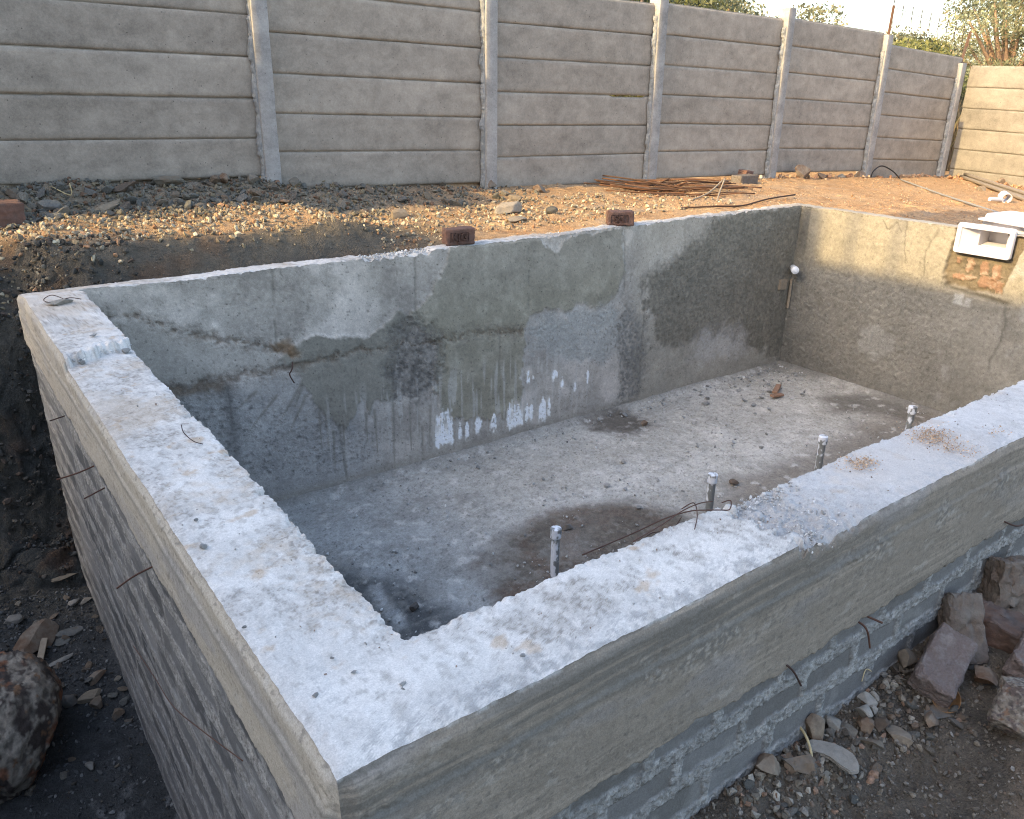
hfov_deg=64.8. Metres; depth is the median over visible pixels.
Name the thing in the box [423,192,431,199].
stone
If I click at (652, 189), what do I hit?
steel bar
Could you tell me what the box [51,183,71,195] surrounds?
straw
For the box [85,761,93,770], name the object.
stone
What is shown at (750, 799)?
stone
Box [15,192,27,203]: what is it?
stone
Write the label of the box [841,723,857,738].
stone
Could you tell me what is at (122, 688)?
stone
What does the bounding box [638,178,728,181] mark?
steel bar
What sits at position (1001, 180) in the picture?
stone
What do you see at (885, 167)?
hose
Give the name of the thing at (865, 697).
stone
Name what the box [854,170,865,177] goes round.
stone
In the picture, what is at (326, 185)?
stone
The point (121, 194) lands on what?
stone
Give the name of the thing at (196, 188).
stone
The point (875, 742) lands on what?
stone
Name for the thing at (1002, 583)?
brick
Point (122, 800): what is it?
gravel
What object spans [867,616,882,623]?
nail
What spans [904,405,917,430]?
riser pipe
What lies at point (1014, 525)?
nail
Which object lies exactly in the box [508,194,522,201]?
stone
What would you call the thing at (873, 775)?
rubble
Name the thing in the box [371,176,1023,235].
gravel
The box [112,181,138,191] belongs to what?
stone
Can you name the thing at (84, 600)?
stone
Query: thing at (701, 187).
steel bar
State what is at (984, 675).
stone
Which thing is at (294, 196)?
stone
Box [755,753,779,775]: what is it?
stone
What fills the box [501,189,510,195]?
stone
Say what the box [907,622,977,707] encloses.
brick
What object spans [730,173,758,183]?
brick
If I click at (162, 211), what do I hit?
gravel
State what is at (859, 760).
stone
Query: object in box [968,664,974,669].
stone
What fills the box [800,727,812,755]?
straw
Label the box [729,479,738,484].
stone
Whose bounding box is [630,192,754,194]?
steel bar
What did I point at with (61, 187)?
stone
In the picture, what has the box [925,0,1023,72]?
acacia tree
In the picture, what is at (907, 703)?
stone
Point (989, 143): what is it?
return fence
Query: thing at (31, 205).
stone
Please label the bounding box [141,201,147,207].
stone
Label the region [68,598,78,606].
stone
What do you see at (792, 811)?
stone
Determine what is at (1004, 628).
brick
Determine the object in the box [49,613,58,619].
stone
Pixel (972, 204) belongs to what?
cable
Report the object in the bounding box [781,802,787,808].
stone
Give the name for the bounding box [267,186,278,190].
stone
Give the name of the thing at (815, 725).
stone
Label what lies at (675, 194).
steel bar
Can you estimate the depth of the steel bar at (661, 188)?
7.92 m
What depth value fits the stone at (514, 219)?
6.24 m
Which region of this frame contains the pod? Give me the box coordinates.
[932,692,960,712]
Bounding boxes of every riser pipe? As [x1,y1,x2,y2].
[550,525,561,577]
[705,472,717,512]
[814,434,827,469]
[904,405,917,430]
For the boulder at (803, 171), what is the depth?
10.01 m
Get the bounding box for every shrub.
[890,32,960,56]
[893,37,954,55]
[953,72,969,136]
[958,68,969,117]
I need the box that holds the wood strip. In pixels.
[786,279,792,307]
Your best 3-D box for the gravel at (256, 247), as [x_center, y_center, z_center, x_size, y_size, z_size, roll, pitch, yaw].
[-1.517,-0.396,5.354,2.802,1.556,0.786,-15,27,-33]
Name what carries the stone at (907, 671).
on the ground at (16, 438)
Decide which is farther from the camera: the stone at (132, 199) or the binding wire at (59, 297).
the stone at (132, 199)
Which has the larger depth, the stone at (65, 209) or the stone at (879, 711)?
the stone at (65, 209)
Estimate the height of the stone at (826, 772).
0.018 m
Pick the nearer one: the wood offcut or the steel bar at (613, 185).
the wood offcut
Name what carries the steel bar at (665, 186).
on the steel bar at (636, 188)
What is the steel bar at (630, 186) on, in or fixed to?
on the steel bar
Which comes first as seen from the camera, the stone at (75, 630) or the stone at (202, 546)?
the stone at (202, 546)
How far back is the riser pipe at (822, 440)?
5.22 m
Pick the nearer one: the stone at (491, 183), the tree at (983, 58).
the stone at (491, 183)
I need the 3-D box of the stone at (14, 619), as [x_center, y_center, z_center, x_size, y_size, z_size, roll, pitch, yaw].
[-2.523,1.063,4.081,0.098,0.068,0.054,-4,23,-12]
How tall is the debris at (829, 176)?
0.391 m
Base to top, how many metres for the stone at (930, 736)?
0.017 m
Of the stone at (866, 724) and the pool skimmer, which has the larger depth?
the pool skimmer
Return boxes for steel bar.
[584,182,675,185]
[594,179,718,184]
[596,181,735,185]
[599,184,704,190]
[600,182,706,186]
[602,175,684,187]
[602,178,720,181]
[606,190,743,195]
[610,184,714,189]
[615,183,747,188]
[617,178,669,183]
[623,188,702,191]
[625,181,689,187]
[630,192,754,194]
[635,185,708,186]
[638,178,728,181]
[643,181,761,187]
[646,192,711,196]
[649,187,709,191]
[650,187,752,189]
[655,186,744,187]
[680,188,715,191]
[681,194,795,208]
[691,179,722,200]
[716,178,724,200]
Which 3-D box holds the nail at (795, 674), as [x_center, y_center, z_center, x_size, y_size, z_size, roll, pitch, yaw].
[0.688,0.657,2.008,0.074,0.074,0.019,6,23,13]
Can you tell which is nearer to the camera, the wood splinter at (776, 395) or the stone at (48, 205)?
the stone at (48, 205)
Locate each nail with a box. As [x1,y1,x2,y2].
[57,465,93,479]
[84,487,104,498]
[116,566,152,588]
[786,664,801,685]
[858,621,870,648]
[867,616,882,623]
[1004,521,1023,526]
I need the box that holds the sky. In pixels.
[738,0,1023,63]
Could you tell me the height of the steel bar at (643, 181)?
0.088 m
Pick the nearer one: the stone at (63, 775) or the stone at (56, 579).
the stone at (63, 775)
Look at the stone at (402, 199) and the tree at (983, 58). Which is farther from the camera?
the tree at (983, 58)
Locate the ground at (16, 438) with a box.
[0,170,1023,818]
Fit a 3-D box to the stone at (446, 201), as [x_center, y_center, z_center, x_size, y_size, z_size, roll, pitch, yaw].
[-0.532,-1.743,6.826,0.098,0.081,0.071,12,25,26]
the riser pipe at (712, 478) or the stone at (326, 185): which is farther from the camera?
the stone at (326, 185)
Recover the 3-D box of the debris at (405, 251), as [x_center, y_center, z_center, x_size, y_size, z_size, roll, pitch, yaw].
[-0.577,-0.904,4.840,0.765,0.048,4.418,17,27,34]
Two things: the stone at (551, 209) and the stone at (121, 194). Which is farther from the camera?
the stone at (551, 209)
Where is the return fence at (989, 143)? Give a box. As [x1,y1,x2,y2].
[948,65,1023,185]
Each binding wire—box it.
[43,295,79,302]
[133,646,242,761]
[289,362,294,382]
[582,500,731,555]
[633,501,712,541]
[681,502,697,529]
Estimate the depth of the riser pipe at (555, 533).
4.12 m
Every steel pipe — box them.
[959,175,1023,200]
[963,173,1023,194]
[969,177,1023,195]
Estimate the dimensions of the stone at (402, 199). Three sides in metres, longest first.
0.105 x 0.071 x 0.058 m
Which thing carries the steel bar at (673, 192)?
on the ground at (16, 438)
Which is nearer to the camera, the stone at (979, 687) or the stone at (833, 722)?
the stone at (833, 722)
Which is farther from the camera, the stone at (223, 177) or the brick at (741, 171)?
the brick at (741, 171)
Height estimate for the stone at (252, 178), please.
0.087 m
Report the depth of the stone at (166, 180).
5.86 m
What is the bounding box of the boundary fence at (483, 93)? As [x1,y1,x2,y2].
[0,0,971,188]
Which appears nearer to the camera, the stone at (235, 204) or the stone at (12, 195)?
the stone at (12, 195)
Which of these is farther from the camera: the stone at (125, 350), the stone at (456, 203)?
the stone at (456, 203)
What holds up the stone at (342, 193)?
on the ground at (16, 438)
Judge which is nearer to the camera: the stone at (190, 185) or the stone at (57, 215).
the stone at (57, 215)
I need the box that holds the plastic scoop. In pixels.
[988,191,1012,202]
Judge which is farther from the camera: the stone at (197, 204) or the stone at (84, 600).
the stone at (197, 204)
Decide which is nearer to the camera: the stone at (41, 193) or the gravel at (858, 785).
the gravel at (858, 785)
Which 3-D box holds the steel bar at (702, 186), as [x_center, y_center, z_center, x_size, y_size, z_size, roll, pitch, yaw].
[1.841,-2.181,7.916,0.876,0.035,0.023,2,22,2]
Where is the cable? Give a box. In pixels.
[900,179,997,211]
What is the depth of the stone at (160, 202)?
5.62 m
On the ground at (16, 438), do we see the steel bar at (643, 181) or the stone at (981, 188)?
the stone at (981, 188)
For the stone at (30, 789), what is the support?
on the ground at (16, 438)
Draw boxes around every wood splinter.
[770,393,783,397]
[772,384,780,393]
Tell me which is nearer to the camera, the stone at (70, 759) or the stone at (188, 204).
the stone at (70, 759)
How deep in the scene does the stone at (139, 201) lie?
5.63 m
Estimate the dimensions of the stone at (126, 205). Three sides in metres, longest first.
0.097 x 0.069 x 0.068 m
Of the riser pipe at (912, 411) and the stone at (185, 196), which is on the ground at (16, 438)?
the stone at (185, 196)
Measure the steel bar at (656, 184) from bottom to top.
0.055 m
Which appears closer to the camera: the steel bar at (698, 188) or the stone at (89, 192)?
the stone at (89, 192)
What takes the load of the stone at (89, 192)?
on the ground at (16, 438)
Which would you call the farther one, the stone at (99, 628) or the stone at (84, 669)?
the stone at (99, 628)
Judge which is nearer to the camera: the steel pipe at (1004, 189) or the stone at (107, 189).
the stone at (107, 189)
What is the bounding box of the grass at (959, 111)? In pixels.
[946,96,963,170]
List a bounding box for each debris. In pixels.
[0,231,137,590]
[72,222,645,361]
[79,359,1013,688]
[288,364,925,634]
[732,482,854,553]
[770,172,1023,187]
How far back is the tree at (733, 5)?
13.42 m
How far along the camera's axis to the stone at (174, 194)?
5.79 m
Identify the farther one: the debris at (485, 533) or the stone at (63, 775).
the debris at (485, 533)
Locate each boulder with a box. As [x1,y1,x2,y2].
[0,650,62,803]
[12,618,58,652]
[494,201,521,213]
[795,165,810,178]
[987,676,1023,739]
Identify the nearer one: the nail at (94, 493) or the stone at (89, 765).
the nail at (94, 493)
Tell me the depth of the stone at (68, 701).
3.65 m
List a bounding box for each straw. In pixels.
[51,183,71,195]
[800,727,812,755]
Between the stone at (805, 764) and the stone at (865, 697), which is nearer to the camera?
the stone at (805, 764)
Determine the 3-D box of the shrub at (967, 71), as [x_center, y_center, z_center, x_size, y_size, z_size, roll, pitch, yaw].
[9.182,-5.982,16.446,2.170,1.856,2.131,14,26,30]
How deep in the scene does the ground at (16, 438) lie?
4.62 m
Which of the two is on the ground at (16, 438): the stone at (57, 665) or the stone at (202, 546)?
the stone at (57, 665)
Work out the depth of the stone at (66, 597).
4.27 m
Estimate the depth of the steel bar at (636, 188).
7.93 m
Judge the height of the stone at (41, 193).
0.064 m
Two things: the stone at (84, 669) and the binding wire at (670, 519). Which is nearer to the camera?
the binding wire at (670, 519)
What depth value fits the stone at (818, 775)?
2.10 m
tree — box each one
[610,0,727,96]
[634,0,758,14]
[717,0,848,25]
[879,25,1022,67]
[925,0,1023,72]
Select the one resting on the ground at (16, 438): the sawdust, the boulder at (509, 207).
the boulder at (509, 207)
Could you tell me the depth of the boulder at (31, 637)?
3.95 m
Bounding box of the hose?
[870,165,899,178]
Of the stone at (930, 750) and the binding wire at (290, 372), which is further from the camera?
the binding wire at (290, 372)
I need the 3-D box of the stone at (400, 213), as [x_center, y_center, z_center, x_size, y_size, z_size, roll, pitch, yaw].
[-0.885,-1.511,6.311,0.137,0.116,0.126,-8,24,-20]
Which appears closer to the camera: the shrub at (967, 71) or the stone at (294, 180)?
the stone at (294, 180)
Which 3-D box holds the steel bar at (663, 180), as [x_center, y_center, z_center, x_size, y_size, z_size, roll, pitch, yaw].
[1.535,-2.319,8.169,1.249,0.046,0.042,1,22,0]
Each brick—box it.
[0,199,25,227]
[442,226,474,245]
[606,210,633,225]
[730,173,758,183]
[738,169,753,174]
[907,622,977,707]
[937,592,988,664]
[977,555,1023,613]
[983,600,1023,652]
[1002,630,1023,677]
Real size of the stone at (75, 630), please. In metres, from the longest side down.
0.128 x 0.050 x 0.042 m
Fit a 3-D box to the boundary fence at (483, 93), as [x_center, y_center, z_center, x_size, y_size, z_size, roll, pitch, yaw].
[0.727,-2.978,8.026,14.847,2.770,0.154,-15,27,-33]
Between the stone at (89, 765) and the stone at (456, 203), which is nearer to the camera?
the stone at (89, 765)
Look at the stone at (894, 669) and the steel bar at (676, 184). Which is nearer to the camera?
the stone at (894, 669)
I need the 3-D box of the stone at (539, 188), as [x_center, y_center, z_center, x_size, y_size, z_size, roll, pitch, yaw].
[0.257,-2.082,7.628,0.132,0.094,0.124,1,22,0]
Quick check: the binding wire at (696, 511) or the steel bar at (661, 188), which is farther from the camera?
the steel bar at (661, 188)
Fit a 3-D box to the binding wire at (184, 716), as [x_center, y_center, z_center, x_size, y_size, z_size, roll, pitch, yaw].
[-0.915,0.766,2.176,0.028,0.363,1.051,-16,27,-35]
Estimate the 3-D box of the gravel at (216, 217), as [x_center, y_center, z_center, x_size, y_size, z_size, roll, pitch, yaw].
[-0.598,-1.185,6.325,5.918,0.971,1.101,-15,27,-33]
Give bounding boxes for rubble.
[717,646,965,818]
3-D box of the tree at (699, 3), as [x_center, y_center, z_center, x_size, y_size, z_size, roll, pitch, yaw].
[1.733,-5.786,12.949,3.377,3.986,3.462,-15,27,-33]
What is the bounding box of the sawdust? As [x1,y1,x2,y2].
[834,421,1012,470]
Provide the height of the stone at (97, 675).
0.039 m
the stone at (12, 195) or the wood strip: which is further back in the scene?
the wood strip
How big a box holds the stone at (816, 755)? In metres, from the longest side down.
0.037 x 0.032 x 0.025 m
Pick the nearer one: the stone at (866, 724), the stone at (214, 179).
the stone at (866, 724)
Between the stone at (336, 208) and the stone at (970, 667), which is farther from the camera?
the stone at (336, 208)
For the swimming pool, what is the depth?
3.47 m
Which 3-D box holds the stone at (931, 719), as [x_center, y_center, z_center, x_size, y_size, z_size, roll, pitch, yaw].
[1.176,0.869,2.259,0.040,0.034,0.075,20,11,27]
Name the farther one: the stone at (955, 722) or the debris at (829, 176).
the debris at (829, 176)
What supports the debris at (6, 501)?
on the ground at (16, 438)
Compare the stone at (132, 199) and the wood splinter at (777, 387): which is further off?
the wood splinter at (777, 387)
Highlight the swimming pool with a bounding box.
[17,203,1023,818]
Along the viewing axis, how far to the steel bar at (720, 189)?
7.73 m
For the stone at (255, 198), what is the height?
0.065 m
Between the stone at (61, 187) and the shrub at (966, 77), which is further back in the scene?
the shrub at (966, 77)
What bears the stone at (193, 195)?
on the ground at (16, 438)
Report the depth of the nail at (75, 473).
2.91 m
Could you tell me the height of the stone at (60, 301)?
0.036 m
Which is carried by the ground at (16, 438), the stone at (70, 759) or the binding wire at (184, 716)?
the stone at (70, 759)
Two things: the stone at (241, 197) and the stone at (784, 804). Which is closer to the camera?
the stone at (784, 804)
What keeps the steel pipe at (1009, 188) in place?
on the steel pipe at (1004, 189)
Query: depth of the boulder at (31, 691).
3.21 m
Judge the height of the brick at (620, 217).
0.111 m
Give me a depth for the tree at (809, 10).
19.16 m
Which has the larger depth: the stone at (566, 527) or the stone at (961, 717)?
the stone at (566, 527)
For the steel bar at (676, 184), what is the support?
on the steel bar
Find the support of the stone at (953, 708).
on the ground at (16, 438)
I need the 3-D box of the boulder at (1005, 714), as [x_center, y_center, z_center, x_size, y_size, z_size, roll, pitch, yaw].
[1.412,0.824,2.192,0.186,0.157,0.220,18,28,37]
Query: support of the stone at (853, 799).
on the ground at (16, 438)
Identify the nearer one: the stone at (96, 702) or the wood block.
the stone at (96, 702)
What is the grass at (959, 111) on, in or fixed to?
on the ground at (16, 438)
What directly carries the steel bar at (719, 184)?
on the ground at (16, 438)
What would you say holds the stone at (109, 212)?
on the ground at (16, 438)
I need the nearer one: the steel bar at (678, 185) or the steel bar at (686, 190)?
the steel bar at (686, 190)
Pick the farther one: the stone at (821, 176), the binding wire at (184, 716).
the stone at (821, 176)
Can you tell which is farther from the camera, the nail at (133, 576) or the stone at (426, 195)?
the stone at (426, 195)
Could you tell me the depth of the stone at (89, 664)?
3.86 m
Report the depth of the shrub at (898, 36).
14.55 m
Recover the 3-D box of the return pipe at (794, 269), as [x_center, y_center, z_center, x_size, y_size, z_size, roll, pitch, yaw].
[2.559,-1.286,7.344,0.068,0.068,0.255,45,21,-6]
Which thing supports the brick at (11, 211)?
on the ground at (16, 438)
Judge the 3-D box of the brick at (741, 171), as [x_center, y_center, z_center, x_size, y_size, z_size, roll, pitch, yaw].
[2.736,-2.747,9.470,0.121,0.130,0.229,22,24,31]
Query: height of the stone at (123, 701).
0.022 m
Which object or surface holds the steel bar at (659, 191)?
on the ground at (16, 438)
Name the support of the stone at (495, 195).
on the ground at (16, 438)
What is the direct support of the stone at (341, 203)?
on the ground at (16, 438)
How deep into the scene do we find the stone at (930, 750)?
2.19 m
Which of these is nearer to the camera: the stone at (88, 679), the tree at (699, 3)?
the stone at (88, 679)
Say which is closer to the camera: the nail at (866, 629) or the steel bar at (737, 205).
the nail at (866, 629)
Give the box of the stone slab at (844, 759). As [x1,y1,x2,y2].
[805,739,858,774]
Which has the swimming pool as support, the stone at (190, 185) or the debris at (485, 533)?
the debris at (485, 533)
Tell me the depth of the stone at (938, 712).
2.29 m
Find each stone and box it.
[4,614,23,624]
[9,192,15,198]
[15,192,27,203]
[24,784,35,795]
[27,203,36,207]
[36,187,44,197]
[37,199,61,210]
[45,213,61,218]
[46,298,73,304]
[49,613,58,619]
[49,653,72,666]
[51,573,75,582]
[52,661,61,668]
[53,185,64,192]
[54,638,70,645]
[55,205,70,213]
[55,626,82,636]
[60,771,66,779]
[62,695,77,707]
[63,595,70,600]
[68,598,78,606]
[68,757,75,761]
[77,688,100,703]
[79,597,91,605]
[81,667,90,671]
[83,187,96,195]
[84,677,92,683]
[85,661,92,667]
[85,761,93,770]
[88,669,106,685]
[89,695,102,708]
[94,196,123,212]
[96,625,103,631]
[101,186,113,193]
[104,210,114,215]
[107,692,117,697]
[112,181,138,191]
[112,708,124,720]
[114,675,121,681]
[116,192,124,196]
[117,686,127,690]
[118,201,130,209]
[119,696,128,705]
[121,348,129,352]
[125,196,138,203]
[136,199,143,205]
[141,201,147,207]
[151,175,183,186]
[156,199,167,205]
[170,191,179,197]
[182,193,189,199]
[184,200,192,209]
[186,182,197,188]
[188,193,198,198]
[192,185,199,190]
[192,202,206,207]
[199,543,206,548]
[209,175,220,183]
[209,197,222,202]
[219,173,227,182]
[221,194,231,202]
[231,202,238,206]
[236,193,247,202]
[247,174,258,183]
[249,189,261,196]
[251,196,259,201]
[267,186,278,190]
[279,198,291,203]
[289,177,298,185]
[289,191,296,199]
[322,182,329,189]
[334,206,340,211]
[338,190,346,196]
[338,199,346,208]
[363,185,373,192]
[391,208,407,219]
[396,196,406,201]
[409,602,418,611]
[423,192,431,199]
[443,199,452,204]
[450,198,461,206]
[488,180,496,187]
[492,193,500,198]
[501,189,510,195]
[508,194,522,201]
[508,216,526,222]
[532,184,545,192]
[546,206,557,213]
[561,524,572,530]
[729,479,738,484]
[743,779,754,789]
[745,794,753,801]
[749,786,759,793]
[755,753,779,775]
[781,754,816,774]
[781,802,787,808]
[781,807,797,818]
[784,752,796,773]
[805,713,825,740]
[813,752,819,758]
[815,763,821,778]
[817,172,827,178]
[819,770,829,776]
[825,715,841,731]
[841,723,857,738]
[849,794,858,803]
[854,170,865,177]
[855,704,872,717]
[856,757,862,764]
[857,691,877,706]
[857,717,874,735]
[858,736,883,748]
[869,761,882,773]
[873,717,889,732]
[876,708,885,716]
[885,725,912,746]
[891,665,899,673]
[897,648,917,667]
[898,665,910,675]
[904,700,918,708]
[908,731,919,738]
[924,704,953,718]
[924,711,938,727]
[924,745,934,754]
[926,732,935,740]
[948,705,958,712]
[948,717,962,728]
[956,713,966,720]
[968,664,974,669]
[974,665,997,685]
[976,186,985,190]
[976,685,983,690]
[997,178,1004,183]
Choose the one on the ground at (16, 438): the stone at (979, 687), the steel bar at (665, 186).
the stone at (979, 687)
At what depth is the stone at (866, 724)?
2.24 m
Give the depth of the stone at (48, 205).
5.32 m
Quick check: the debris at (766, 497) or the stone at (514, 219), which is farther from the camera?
the stone at (514, 219)
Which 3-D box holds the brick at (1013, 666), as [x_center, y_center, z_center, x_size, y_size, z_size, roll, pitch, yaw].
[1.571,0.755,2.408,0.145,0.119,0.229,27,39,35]
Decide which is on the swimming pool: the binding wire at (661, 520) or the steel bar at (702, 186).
the binding wire at (661, 520)
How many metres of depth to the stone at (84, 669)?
3.84 m
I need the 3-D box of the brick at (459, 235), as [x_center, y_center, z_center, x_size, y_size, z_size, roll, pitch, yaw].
[-0.349,-1.135,5.274,0.206,0.112,0.120,-8,24,-21]
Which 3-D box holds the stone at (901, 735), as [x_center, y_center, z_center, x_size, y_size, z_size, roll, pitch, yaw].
[1.077,0.912,2.256,0.057,0.041,0.086,7,11,1]
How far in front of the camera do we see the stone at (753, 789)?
2.03 m
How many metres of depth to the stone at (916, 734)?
2.23 m
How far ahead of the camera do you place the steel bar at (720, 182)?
7.66 m
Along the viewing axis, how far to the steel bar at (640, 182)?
8.12 m
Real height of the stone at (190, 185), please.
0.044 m
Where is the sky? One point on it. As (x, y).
(873, 15)
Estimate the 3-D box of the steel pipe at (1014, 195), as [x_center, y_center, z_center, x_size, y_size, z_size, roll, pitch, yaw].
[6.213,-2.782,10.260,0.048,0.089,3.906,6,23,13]
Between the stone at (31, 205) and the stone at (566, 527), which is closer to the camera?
the stone at (566, 527)
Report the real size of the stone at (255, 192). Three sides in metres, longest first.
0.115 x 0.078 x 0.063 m
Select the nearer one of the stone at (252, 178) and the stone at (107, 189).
the stone at (107, 189)
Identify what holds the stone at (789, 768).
on the ground at (16, 438)
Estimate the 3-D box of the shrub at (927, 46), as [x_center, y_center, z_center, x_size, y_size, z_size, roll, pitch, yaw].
[6.007,-5.034,13.544,2.225,2.225,2.097,16,27,33]
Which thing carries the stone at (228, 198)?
on the ground at (16, 438)
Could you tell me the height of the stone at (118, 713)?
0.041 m
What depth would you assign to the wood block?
7.35 m
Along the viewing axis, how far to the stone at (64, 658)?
3.88 m
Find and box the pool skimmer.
[953,211,1023,259]
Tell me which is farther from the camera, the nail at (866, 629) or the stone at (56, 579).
the stone at (56, 579)
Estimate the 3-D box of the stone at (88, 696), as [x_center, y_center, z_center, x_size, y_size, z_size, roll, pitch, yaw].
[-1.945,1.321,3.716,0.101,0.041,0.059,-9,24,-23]
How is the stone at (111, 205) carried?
on the ground at (16, 438)
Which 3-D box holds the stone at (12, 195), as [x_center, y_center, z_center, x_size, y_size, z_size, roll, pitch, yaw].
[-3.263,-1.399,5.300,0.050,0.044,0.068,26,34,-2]
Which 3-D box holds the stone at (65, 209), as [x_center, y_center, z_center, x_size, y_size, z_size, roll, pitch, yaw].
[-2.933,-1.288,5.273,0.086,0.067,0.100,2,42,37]
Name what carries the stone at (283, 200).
on the ground at (16, 438)
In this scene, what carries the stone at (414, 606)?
on the swimming pool
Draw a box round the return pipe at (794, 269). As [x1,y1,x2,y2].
[790,264,798,273]
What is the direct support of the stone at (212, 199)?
on the ground at (16, 438)
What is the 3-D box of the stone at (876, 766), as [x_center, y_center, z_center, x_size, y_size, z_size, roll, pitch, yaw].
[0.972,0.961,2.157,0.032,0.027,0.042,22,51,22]
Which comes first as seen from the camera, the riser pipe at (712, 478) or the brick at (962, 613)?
the brick at (962, 613)
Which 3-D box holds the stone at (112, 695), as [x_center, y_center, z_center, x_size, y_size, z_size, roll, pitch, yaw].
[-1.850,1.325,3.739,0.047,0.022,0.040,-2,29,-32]
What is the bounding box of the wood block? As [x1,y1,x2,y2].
[778,279,787,289]
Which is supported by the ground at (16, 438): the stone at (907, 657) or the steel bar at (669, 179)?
the stone at (907, 657)
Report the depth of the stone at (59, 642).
4.00 m
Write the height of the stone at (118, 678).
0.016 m
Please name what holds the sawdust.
on the swimming pool
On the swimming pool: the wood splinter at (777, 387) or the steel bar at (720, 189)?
the wood splinter at (777, 387)
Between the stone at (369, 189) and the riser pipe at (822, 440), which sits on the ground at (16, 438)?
the stone at (369, 189)
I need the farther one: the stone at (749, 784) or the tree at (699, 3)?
the tree at (699, 3)
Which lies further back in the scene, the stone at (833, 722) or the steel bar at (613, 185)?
the steel bar at (613, 185)
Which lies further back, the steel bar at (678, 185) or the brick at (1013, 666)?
the steel bar at (678, 185)
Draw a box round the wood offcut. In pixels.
[37,638,47,659]
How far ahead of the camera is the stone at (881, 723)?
2.25 m
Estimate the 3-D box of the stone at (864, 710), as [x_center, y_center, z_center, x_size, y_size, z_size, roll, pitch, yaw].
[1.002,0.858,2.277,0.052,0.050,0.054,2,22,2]
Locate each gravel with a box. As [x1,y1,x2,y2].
[0,175,539,236]
[0,190,732,374]
[0,535,175,818]
[32,217,485,286]
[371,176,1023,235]
[691,641,1023,818]

